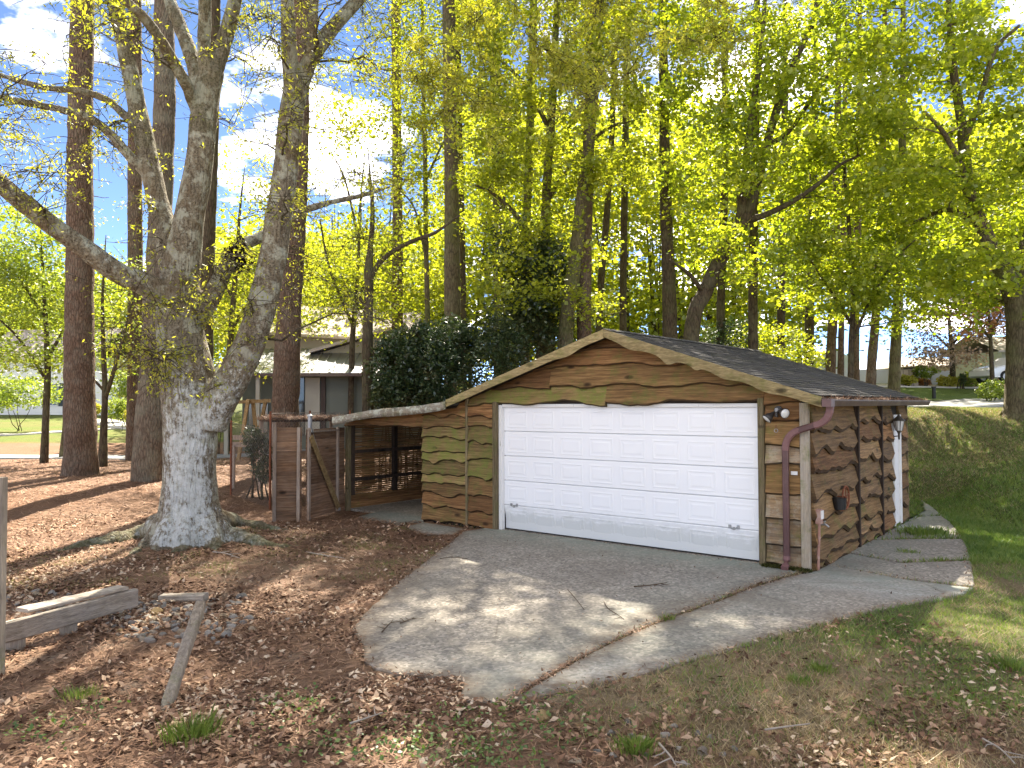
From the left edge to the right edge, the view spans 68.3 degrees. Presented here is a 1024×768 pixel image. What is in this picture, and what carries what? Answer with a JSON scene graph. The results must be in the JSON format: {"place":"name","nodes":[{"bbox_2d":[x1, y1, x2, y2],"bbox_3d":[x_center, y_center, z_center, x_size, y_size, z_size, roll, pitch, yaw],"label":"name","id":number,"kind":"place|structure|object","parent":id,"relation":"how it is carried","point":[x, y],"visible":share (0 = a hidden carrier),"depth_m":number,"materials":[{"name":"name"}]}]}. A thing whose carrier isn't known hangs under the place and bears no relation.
{"place":"outdoors","nodes":[
{"label":"outdoors","id":0,"kind":"place"},
{"bbox_2d":[0,427,119,435],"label":"garden path","id":1,"kind":"structure","parent":0,"point":[109,428],"depth_m":42.05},
{"bbox_2d":[97,419,125,428],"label":"front walk","id":2,"kind":"structure","parent":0,"point":[116,423],"depth_m":49.05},
{"bbox_2d":[0,449,305,459],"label":"road","id":3,"kind":"structure","parent":0,"point":[117,457],"depth_m":29.87,"materials":[{"name":"asphalt"}]},
{"bbox_2d":[0,379,1023,767],"bbox_3d":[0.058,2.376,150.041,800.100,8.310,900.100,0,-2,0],"label":"ground","id":4,"kind":"structure","parent":0,"point":[32,443],"depth_m":6.88,"materials":[{"name":"soil"}]},
{"bbox_2d":[0,477,7,678],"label":"fence post","id":5,"kind":"object","parent":4,"relation":"on","point":[3,519],"visible":0.78,"depth_m":6.60,"materials":[{"name":"wood"}]},
{"bbox_2d":[0,372,63,431],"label":"round shrub","id":6,"kind":"object","parent":4,"relation":"on","point":[6,395],"visible":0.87,"depth_m":43.72,"materials":[{"name":"green plant"}]},
{"bbox_2d":[0,198,127,463],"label":"roadside tree","id":7,"kind":"object","parent":4,"relation":"on","point":[28,275],"visible":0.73,"depth_m":26.68,"materials":[{"name":"green plant"}]},
{"bbox_2d":[0,329,127,414],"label":"white house","id":8,"kind":"structure","parent":4,"relation":"on","point":[55,409],"depth_m":61.74,"materials":[{"name":"white"}]},
{"bbox_2d":[4,196,123,456],"bbox_3d":[-17.640,-2.338,30.132,4.906,10.733,4.632,-1,-2,33],"label":"thin sapling","id":9,"kind":"object","parent":4,"relation":"on","point":[61,450],"visible":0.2,"depth_m":29.91,"materials":[{"name":"green plant"}]},
{"bbox_2d":[5,585,137,651],"bbox_3d":[-4.697,2.457,7.782,0.270,0.446,1.770,-1,-2,25],"label":"timber rail","id":10,"kind":"object","parent":4,"relation":"on","point":[67,619],"visible":0.94,"depth_m":7.80,"materials":[{"name":"wood"}]},
{"bbox_2d":[51,681,102,702],"bbox_3d":[-3.469,2.470,6.086,0.378,0.096,0.331,-1,-2,32],"label":"grass tuft","id":11,"kind":"object","parent":4,"relation":"on","point":[79,693],"visible":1,"depth_m":6.09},
{"bbox_2d":[60,0,108,476],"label":"pine tree","id":12,"kind":"object","parent":4,"relation":"on","point":[80,438],"visible":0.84,"depth_m":20.83,"materials":[{"name":"brown plant"}]},
{"bbox_2d":[23,236,145,467],"bbox_3d":[-13.765,-1.020,24.715,6.220,7.678,4.347,-1,-2,18],"label":"sapling","id":13,"kind":"object","parent":4,"relation":"on","point":[105,387],"visible":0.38,"depth_m":24.41,"materials":[{"name":"green plant"}]},
{"bbox_2d":[32,0,186,460],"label":"pine tree","id":14,"kind":"object","parent":4,"relation":"on","point":[134,211],"visible":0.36,"depth_m":28.94,"materials":[{"name":"brown plant"}]},
{"bbox_2d":[100,370,126,420],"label":"tree","id":15,"kind":"object","parent":4,"relation":"on","point":[122,391],"visible":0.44,"depth_m":51.56,"materials":[{"name":"green plant"}]},
{"bbox_2d":[100,396,126,425],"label":"clipped hedge","id":16,"kind":"object","parent":4,"relation":"on","point":[119,408],"visible":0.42,"depth_m":46.62,"materials":[{"name":"green plant"}]},
{"bbox_2d":[130,0,186,481],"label":"pine tree","id":17,"kind":"object","parent":4,"relation":"on","point":[146,462],"visible":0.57,"depth_m":19.89,"materials":[{"name":"brown plant"}]},
{"bbox_2d":[160,601,205,709],"bbox_3d":[-2.741,2.275,6.294,0.091,0.742,0.852,0,-2,-3],"label":"landscape edging timber","id":18,"kind":"object","parent":4,"relation":"on","point":[171,692],"visible":0.93,"depth_m":6.27,"materials":[{"name":"wood"}]},
{"bbox_2d":[158,592,208,602],"bbox_3d":[-3.985,2.592,9.156,0.567,0.114,0.146,0,-2,4],"label":"sunken timber","id":19,"kind":"object","parent":4,"relation":"on","point":[186,597],"visible":0.83,"depth_m":9.10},
{"bbox_2d":[104,0,275,360],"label":"pine tree","id":20,"kind":"object","parent":4,"relation":"on","point":[209,236],"visible":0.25,"depth_m":27.03,"materials":[{"name":"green plant"}]},
{"bbox_2d":[150,700,239,749],"bbox_3d":[-2.275,2.458,5.429,0.602,0.156,0.602,0,-2,-22],"label":"grass tuft","id":21,"kind":"object","parent":4,"relation":"on","point":[195,727],"visible":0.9,"depth_m":5.38,"materials":[{"name":"plant"}]},
{"bbox_2d":[7,523,482,593],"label":"thin grass","id":22,"kind":"structure","parent":4,"relation":"on","point":[431,552],"depth_m":11.42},
{"bbox_2d":[232,435,259,489],"bbox_3d":[-6.806,2.052,19.399,0.795,1.471,0.199,0,-2,9],"label":"fence rail","id":23,"kind":"object","parent":4,"relation":"on","point":[234,450],"visible":0.21,"depth_m":19.37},
{"bbox_2d":[230,420,271,509],"bbox_3d":[-6.149,1.907,17.705,0.052,2.080,2.128,1,-2,-44],"label":"wire fence","id":24,"kind":"object","parent":4,"relation":"on","point":[269,462],"visible":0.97,"depth_m":17.68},
{"bbox_2d":[236,399,270,460],"bbox_3d":[-9.275,1.651,27.116,1.205,2.222,0.410,0,-2,0],"label":"swing frame","id":25,"kind":"object","parent":4,"relation":"on","point":[252,402],"visible":0.52,"depth_m":27.03,"materials":[{"name":"brown wood"}]},
{"bbox_2d":[239,425,272,499],"bbox_3d":[-6.078,1.908,18.147,1.239,1.860,0.799,-1,-2,38],"label":"fence bush","id":26,"kind":"object","parent":4,"relation":"on","point":[257,449],"visible":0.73,"depth_m":18.07,"materials":[{"name":"green plant"}]},
{"bbox_2d":[177,102,374,450],"bbox_3d":[-11.311,-4.864,33.589,9.556,15.777,7.467,0,-2,-18],"label":"backdrop oak","id":27,"kind":"object","parent":4,"relation":"on","point":[230,323],"visible":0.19,"depth_m":33.07,"materials":[{"name":"green plant"}]},
{"bbox_2d":[272,427,301,521],"bbox_3d":[-4.567,1.844,15.335,0.566,1.920,0.080,0,-2,-12],"label":"gate leaf","id":28,"kind":"object","parent":4,"relation":"on","point":[286,505],"visible":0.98,"depth_m":15.34,"materials":[{"name":"brown wood"}]},
{"bbox_2d":[262,0,318,472],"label":"pine tree","id":29,"kind":"object","parent":4,"relation":"on","point":[286,381],"visible":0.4,"depth_m":22.79,"materials":[{"name":"brown plant"}]},
{"bbox_2d":[255,413,340,482],"bbox_3d":[-5.394,1.814,19.663,2.361,2.203,1.829,1,-2,-31],"label":"frame","id":30,"kind":"object","parent":4,"relation":"on","point":[264,418],"visible":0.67,"depth_m":19.19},
{"bbox_2d":[269,410,350,498],"bbox_3d":[-4.946,1.789,18.431,0.263,2.294,2.252,-2,-2,43],"label":"wire fence","id":31,"kind":"object","parent":4,"relation":"on","point":[270,416],"visible":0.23,"depth_m":18.36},
{"bbox_2d":[0,677,636,767],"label":"weeds","id":32,"kind":"object","parent":4,"relation":"on","point":[354,752],"visible":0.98,"depth_m":5.36,"materials":[{"name":"plant"}]},
{"bbox_2d":[214,306,434,454],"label":"grey house","id":33,"kind":"structure","parent":4,"relation":"on","point":[325,373],"depth_m":31.56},
{"bbox_2d":[249,404,267,433],"bbox_3d":[-10.943,1.511,32.585,0.800,1.300,0.037,0,-2,-2],"label":"window","id":34,"kind":"structure","parent":33,"relation":"in","point":[265,424],"depth_m":32.57,"materials":[{"name":"grey glass"}]},
{"bbox_2d":[0,0,762,559],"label":"oak tree","id":35,"kind":"object","parent":4,"relation":"on","point":[200,396],"visible":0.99,"depth_m":12.77,"materials":[{"name":"grey plant"}]},
{"bbox_2d":[224,234,255,273],"bbox_3d":[-4.868,-2.340,13.594,0.624,0.754,0.617,-1,-2,37],"label":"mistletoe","id":36,"kind":"object","parent":35,"relation":"on","point":[238,258],"visible":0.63,"depth_m":13.49,"materials":[{"name":"green plant"}]},
{"bbox_2d":[322,145,459,484],"bbox_3d":[-3.804,-1.983,21.119,3.200,9.732,3.642,1,-2,-42],"label":"snag tree","id":37,"kind":"object","parent":4,"relation":"on","point":[369,271],"visible":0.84,"depth_m":20.95,"materials":[{"name":"brown plant"}]},
{"bbox_2d":[301,0,481,413],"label":"yellow leafed tree","id":38,"kind":"object","parent":4,"relation":"on","point":[434,281],"visible":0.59,"depth_m":30.58,"materials":[{"name":"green plant"}]},
{"bbox_2d":[313,0,474,444],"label":"pine tree","id":39,"kind":"object","parent":4,"relation":"on","point":[394,219],"visible":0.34,"depth_m":32.08,"materials":[{"name":"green plant"}]},
{"bbox_2d":[359,501,463,535],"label":"lean to floor","id":40,"kind":"structure","parent":4,"relation":"on","point":[410,512],"depth_m":15.43,"materials":[{"name":"concrete"}]},
{"bbox_2d":[356,0,510,379],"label":"ivy tree","id":41,"kind":"object","parent":4,"relation":"on","point":[426,198],"visible":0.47,"depth_m":28.85,"materials":[{"name":"green plant"}]},
{"bbox_2d":[360,310,537,490],"bbox_3d":[-1.538,0.345,21.672,6.174,5.224,3.993,1,-2,-34],"label":"camellia bush","id":42,"kind":"object","parent":4,"relation":"on","point":[414,355],"visible":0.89,"depth_m":20.62,"materials":[{"name":"green plant"}]},
{"bbox_2d":[392,0,541,391],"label":"pine tree","id":43,"kind":"object","parent":4,"relation":"on","point":[463,276],"visible":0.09,"depth_m":31.05,"materials":[{"name":"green plant"}]},
{"bbox_2d":[427,0,530,395],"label":"pine tree","id":44,"kind":"object","parent":4,"relation":"on","point":[451,270],"visible":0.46,"depth_m":26.98,"materials":[{"name":"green plant"}]},
{"bbox_2d":[442,0,552,375],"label":"pine tree","id":45,"kind":"object","parent":4,"relation":"on","point":[498,210],"visible":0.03,"depth_m":29.99,"materials":[{"name":"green plant"}]},
{"bbox_2d":[0,453,1023,767],"bbox_3d":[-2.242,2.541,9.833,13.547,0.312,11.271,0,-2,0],"label":"fallen leaves","id":46,"kind":"object","parent":4,"relation":"on","point":[362,698],"visible":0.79,"depth_m":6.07,"materials":[{"name":"plant"}]},
{"bbox_2d":[654,742,690,765],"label":"fallen twig","id":47,"kind":"object","parent":46,"relation":"on","point":[664,749],"visible":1,"depth_m":4.92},
{"bbox_2d":[0,66,1023,395],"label":"wood","id":48,"kind":"object","parent":4,"relation":"on","point":[646,294],"visible":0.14,"depth_m":44.03,"materials":[{"name":"green plant"}]},
{"bbox_2d":[463,213,606,361],"bbox_3d":[0.686,-1.849,25.390,5.276,8.291,4.934,0,-2,0],"label":"undergrowth tree","id":49,"kind":"object","parent":4,"relation":"on","point":[539,329],"visible":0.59,"depth_m":24.50,"materials":[{"name":"green plant"}]},
{"bbox_2d":[460,0,623,362],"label":"pine tree","id":50,"kind":"object","parent":4,"relation":"on","point":[531,168],"visible":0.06,"depth_m":28.14,"materials":[{"name":"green plant"}]},
{"bbox_2d":[536,709,549,721],"bbox_3d":[0.229,2.501,5.684,0.098,0.106,0.128,-20,-25,26],"label":"stone","id":51,"kind":"object","parent":4,"relation":"on","point":[541,717],"visible":0.77,"depth_m":5.64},
{"bbox_2d":[423,0,691,355],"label":"tulip tree","id":52,"kind":"object","parent":4,"relation":"on","point":[498,183],"visible":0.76,"depth_m":23.79,"materials":[{"name":"green plant"}]},
{"bbox_2d":[537,0,603,349],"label":"pine tree","id":53,"kind":"object","parent":4,"relation":"on","point":[574,279],"visible":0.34,"depth_m":23.96,"materials":[{"name":"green plant"}]},
{"bbox_2d":[556,1,620,339],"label":"pine tree","id":54,"kind":"object","parent":4,"relation":"on","point":[582,333],"visible":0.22,"depth_m":24.52,"materials":[{"name":"brown plant"}]},
{"bbox_2d":[535,1,667,331],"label":"pine tree","id":55,"kind":"object","parent":4,"relation":"on","point":[605,232],"visible":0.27,"depth_m":27.06,"materials":[{"name":"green plant"}]},
{"bbox_2d":[551,3,654,330],"bbox_3d":[4.736,-10.167,28.186,4.527,23.683,6.808,1,-2,-37],"label":"pine tree","id":56,"kind":"object","parent":4,"relation":"on","point":[623,261],"visible":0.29,"depth_m":28.05,"materials":[{"name":"brown plant"}]},
{"bbox_2d":[332,328,930,573],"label":"garage","id":57,"kind":"structure","parent":4,"relation":"on","point":[620,437],"depth_m":12.55,"materials":[{"name":"wood"}]},
{"bbox_2d":[306,427,344,520],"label":"wooden gate","id":58,"kind":"structure","parent":57,"relation":"attached to","point":[323,476],"depth_m":16.11,"materials":[{"name":"brown wood"}]},
{"bbox_2d":[504,407,758,559],"bbox_3d":[1.765,1.514,12.602,4.860,2.263,0.155,-1,-2,39],"label":"garage door","id":59,"kind":"structure","parent":57,"relation":"in","point":[676,478],"depth_m":12.32,"materials":[{"name":"metal"}]},
{"bbox_2d":[763,406,789,422],"bbox_3d":[3.745,0.432,10.676,0.377,0.240,0.247,-1,-2,39],"label":"floodlight","id":60,"kind":"object","parent":57,"relation":"attached to","point":[783,413],"visible":1,"depth_m":10.67,"materials":[{"name":"metal"}]},
{"bbox_2d":[815,509,823,569],"bbox_3d":[4.295,2.170,10.533,0.085,0.836,0.129,-1,-2,39],"label":"junction box","id":61,"kind":"object","parent":57,"relation":"attached to","point":[820,517],"visible":1,"depth_m":10.51,"materials":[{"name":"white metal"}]},
{"bbox_2d":[832,485,849,510],"bbox_3d":[4.935,1.719,11.334,0.200,0.384,0.534,-1,-2,30],"label":"hose reel","id":62,"kind":"object","parent":57,"relation":"attached to","point":[839,503],"visible":0.99,"depth_m":11.15,"materials":[{"name":"black plastic"}]},
{"bbox_2d":[893,414,905,439],"bbox_3d":[7.197,0.796,14.046,0.222,0.480,0.222,0,-2,-6],"label":"wall lantern","id":63,"kind":"object","parent":57,"relation":"attached to","point":[898,421],"depth_m":14.00,"materials":[{"name":"brown metal"}]},
{"bbox_2d":[610,729,661,759],"bbox_3d":[0.841,2.452,5.147,0.408,0.120,0.346,0,-2,0],"label":"grass tuft","id":64,"kind":"object","parent":4,"relation":"on","point":[646,743],"visible":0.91,"depth_m":5.12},
{"bbox_2d":[648,0,697,338],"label":"pine tree","id":65,"kind":"object","parent":4,"relation":"on","point":[669,315],"visible":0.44,"depth_m":24.97,"materials":[{"name":"brown plant"}]},
{"bbox_2d":[699,313,768,348],"bbox_3d":[7.382,-0.593,25.982,2.820,3.786,2.432,0,-2,0],"label":"laurel bush","id":66,"kind":"object","parent":4,"relation":"on","point":[712,339],"visible":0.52,"depth_m":25.59,"materials":[{"name":"green plant"}]},
{"bbox_2d":[716,0,775,351],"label":"pine tree","id":67,"kind":"object","parent":4,"relation":"on","point":[753,317],"visible":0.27,"depth_m":24.99,"materials":[{"name":"brown plant"}]},
{"bbox_2d":[697,0,800,344],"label":"pine tree","id":68,"kind":"object","parent":4,"relation":"on","point":[720,312],"visible":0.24,"depth_m":26.04,"materials":[{"name":"brown plant"}]},
{"bbox_2d":[519,536,1023,767],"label":"dry grass","id":69,"kind":"structure","parent":4,"relation":"on","point":[801,730],"depth_m":5.77,"materials":[{"name":"plant"}]},
{"bbox_2d":[614,0,931,341],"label":"sweetgum tree","id":70,"kind":"object","parent":4,"relation":"on","point":[824,148],"visible":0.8,"depth_m":22.36,"materials":[{"name":"green plant"}]},
{"bbox_2d":[719,0,831,358],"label":"pine tree","id":71,"kind":"object","parent":4,"relation":"on","point":[780,316],"visible":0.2,"depth_m":33.01,"materials":[{"name":"brown plant"}]},
{"bbox_2d":[726,320,830,369],"bbox_3d":[9.336,-0.642,27.082,3.937,3.334,2.966,0,-2,0],"label":"bush","id":72,"kind":"object","parent":4,"relation":"on","point":[762,334],"visible":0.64,"depth_m":26.53,"materials":[{"name":"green plant"}]},
{"bbox_2d":[764,723,809,730],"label":"fallen twig","id":73,"kind":"object","parent":4,"relation":"on","point":[772,728],"visible":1,"depth_m":5.38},
{"bbox_2d":[775,671,819,687],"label":"grass tuft","id":74,"kind":"object","parent":4,"relation":"on","point":[795,677],"visible":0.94,"depth_m":6.40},
{"bbox_2d":[768,0,856,365],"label":"pine tree","id":75,"kind":"object","parent":4,"relation":"on","point":[809,323],"visible":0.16,"depth_m":28.99,"materials":[{"name":"brown plant"}]},
{"bbox_2d":[798,657,839,675],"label":"grass tuft","id":76,"kind":"object","parent":4,"relation":"on","point":[817,667],"visible":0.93,"depth_m":6.70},
{"bbox_2d":[802,351,847,369],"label":"white house","id":77,"kind":"structure","parent":4,"relation":"on","point":[845,362],"depth_m":62.06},
{"bbox_2d":[790,0,896,372],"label":"pine tree","id":78,"kind":"object","parent":4,"relation":"on","point":[831,340],"visible":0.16,"depth_m":27.98,"materials":[{"name":"brown plant"}]},
{"bbox_2d":[777,0,922,375],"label":"pine tree","id":79,"kind":"object","parent":4,"relation":"on","point":[840,367],"visible":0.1,"depth_m":30.98,"materials":[{"name":"brown plant"}]},
{"bbox_2d":[791,2,919,384],"bbox_3d":[13.185,-9.826,27.567,6.308,21.607,6.951,0,-2,0],"label":"pine tree","id":80,"kind":"object","parent":4,"relation":"on","point":[871,372],"visible":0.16,"depth_m":26.93,"materials":[{"name":"brown plant"}]},
{"bbox_2d":[741,130,982,378],"bbox_3d":[11.235,-3.478,24.196,7.849,9.396,5.671,1,-2,-35],"label":"young maple","id":81,"kind":"object","parent":4,"relation":"on","point":[849,283],"visible":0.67,"depth_m":23.15,"materials":[{"name":"green plant"}]},
{"bbox_2d":[822,0,921,379],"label":"pine tree","id":82,"kind":"object","parent":4,"relation":"on","point":[856,359],"visible":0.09,"depth_m":28.95,"materials":[{"name":"brown plant"}]},
{"bbox_2d":[825,0,941,391],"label":"pine tree","id":83,"kind":"object","parent":4,"relation":"on","point":[894,375],"visible":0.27,"depth_m":26.92,"materials":[{"name":"brown plant"}]},
{"bbox_2d":[819,368,949,384],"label":"vinyl fence","id":84,"kind":"object","parent":4,"relation":"on","point":[882,375],"visible":0.13,"depth_m":47.07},
{"bbox_2d":[901,367,917,385],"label":"garden shed","id":85,"kind":"structure","parent":4,"relation":"on","point":[906,371],"depth_m":43.41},
{"bbox_2d":[901,374,918,385],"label":"garden shrub","id":86,"kind":"object","parent":4,"relation":"on","point":[906,380],"visible":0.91,"depth_m":43.06,"materials":[{"name":"yellow plant"}]},
{"bbox_2d":[816,0,1023,420],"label":"maple tree","id":87,"kind":"object","parent":4,"relation":"on","point":[963,50],"visible":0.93,"depth_m":20.89,"materials":[{"name":"green plant"}]},
{"bbox_2d":[911,365,940,385],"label":"garden shrub","id":88,"kind":"object","parent":4,"relation":"on","point":[924,373],"visible":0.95,"depth_m":42.88,"materials":[{"name":"green plant"}]},
{"bbox_2d":[886,263,1005,388],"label":"flowering tree","id":89,"kind":"object","parent":4,"relation":"on","point":[949,344],"visible":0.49,"depth_m":43.45,"materials":[{"name":"pink plant"}]},
{"bbox_2d":[934,374,959,386],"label":"garden shrub","id":90,"kind":"object","parent":4,"relation":"on","point":[946,381],"visible":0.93,"depth_m":43.37,"materials":[{"name":"yellow plant"}]},
{"bbox_2d":[956,372,966,388],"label":"conifer bush","id":91,"kind":"object","parent":4,"relation":"on","point":[963,379],"visible":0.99,"depth_m":41.95,"materials":[{"name":"green plant"}]},
{"bbox_2d":[908,406,1023,563],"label":"dry lawn grass","id":92,"kind":"structure","parent":4,"relation":"on","point":[966,415],"depth_m":20.35,"materials":[{"name":"plant"}]},
{"bbox_2d":[927,283,1005,391],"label":"redbud tree","id":93,"kind":"object","parent":4,"relation":"on","point":[994,323],"visible":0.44,"depth_m":37.98,"materials":[{"name":"pink plant"}]},
{"bbox_2d":[956,376,976,386],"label":"garden shrub","id":94,"kind":"object","parent":4,"relation":"on","point":[969,382],"visible":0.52,"depth_m":43.59,"materials":[{"name":"green plant"}]},
{"bbox_2d":[940,336,1005,379],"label":"tan house","id":95,"kind":"structure","parent":4,"relation":"on","point":[999,348],"depth_m":62.06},
{"bbox_2d":[969,357,1005,382],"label":"parked car","id":96,"kind":"object","parent":4,"relation":"on","point":[979,373],"visible":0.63,"depth_m":40.79,"materials":[{"name":"white metal"}]},
{"bbox_2d":[974,378,1004,400],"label":"bush","id":97,"kind":"object","parent":4,"relation":"on","point":[996,387],"visible":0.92,"depth_m":27.92,"materials":[{"name":"green plant"}]},
{"bbox_2d":[982,738,1023,763],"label":"fallen twig","id":98,"kind":"object","parent":4,"relation":"on","point":[1003,751],"visible":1,"depth_m":4.98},
{"bbox_2d":[987,649,1023,671],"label":"grass tuft","id":99,"kind":"object","parent":4,"relation":"on","point":[1012,663],"visible":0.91,"depth_m":6.76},
{"bbox_2d":[0,0,1023,380],"label":"sky","id":100,"kind":"structure","parent":0,"point":[17,20],"materials":[{"name":"blue"}]},
{"bbox_2d":[352,528,973,704],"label":"driveway","id":101,"kind":"structure","parent":0,"point":[561,626],"depth_m":8.61,"materials":[{"name":"concrete"}]},
{"bbox_2d":[506,579,775,699],"bbox_3d":[1.693,2.530,8.106,0.308,0.065,5.516,-2,-2,41],"label":"joint debris","id":102,"kind":"object","parent":101,"relation":"on","point":[554,670],"visible":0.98,"depth_m":6.69,"materials":[{"name":"plant"}]},
{"bbox_2d":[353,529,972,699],"bbox_3d":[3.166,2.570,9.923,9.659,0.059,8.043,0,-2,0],"label":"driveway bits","id":103,"kind":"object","parent":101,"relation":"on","point":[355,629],"visible":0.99,"depth_m":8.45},
{"bbox_2d":[524,406,1023,767],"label":"lawn grass","id":104,"kind":"structure","parent":0,"point":[994,541],"depth_m":8.95,"materials":[{"name":"plant"}]},
{"bbox_2d":[828,501,974,587],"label":"side path","id":105,"kind":"structure","parent":0,"point":[954,571],"depth_m":11.43,"materials":[{"name":"concrete"}]},
{"bbox_2d":[888,522,976,538],"bbox_3d":[7.342,2.599,13.325,1.292,0.156,1.393,1,-2,-35],"label":"grass tuft","id":106,"kind":"object","parent":105,"relation":"on","point":[920,530],"visible":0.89,"depth_m":13.36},
{"bbox_2d":[877,358,948,370],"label":"house","id":107,"kind":"structure","parent":0,"point":[905,361],"depth_m":67.23,"materials":[{"name":"beige"}]},
{"bbox_2d":[876,384,1002,388],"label":"street","id":108,"kind":"structure","parent":0,"point":[886,385],"depth_m":42.94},
{"bbox_2d":[908,398,1003,407],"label":"driveway","id":109,"kind":"structure","parent":0,"point":[982,403],"depth_m":27.00,"materials":[{"name":"concrete"}]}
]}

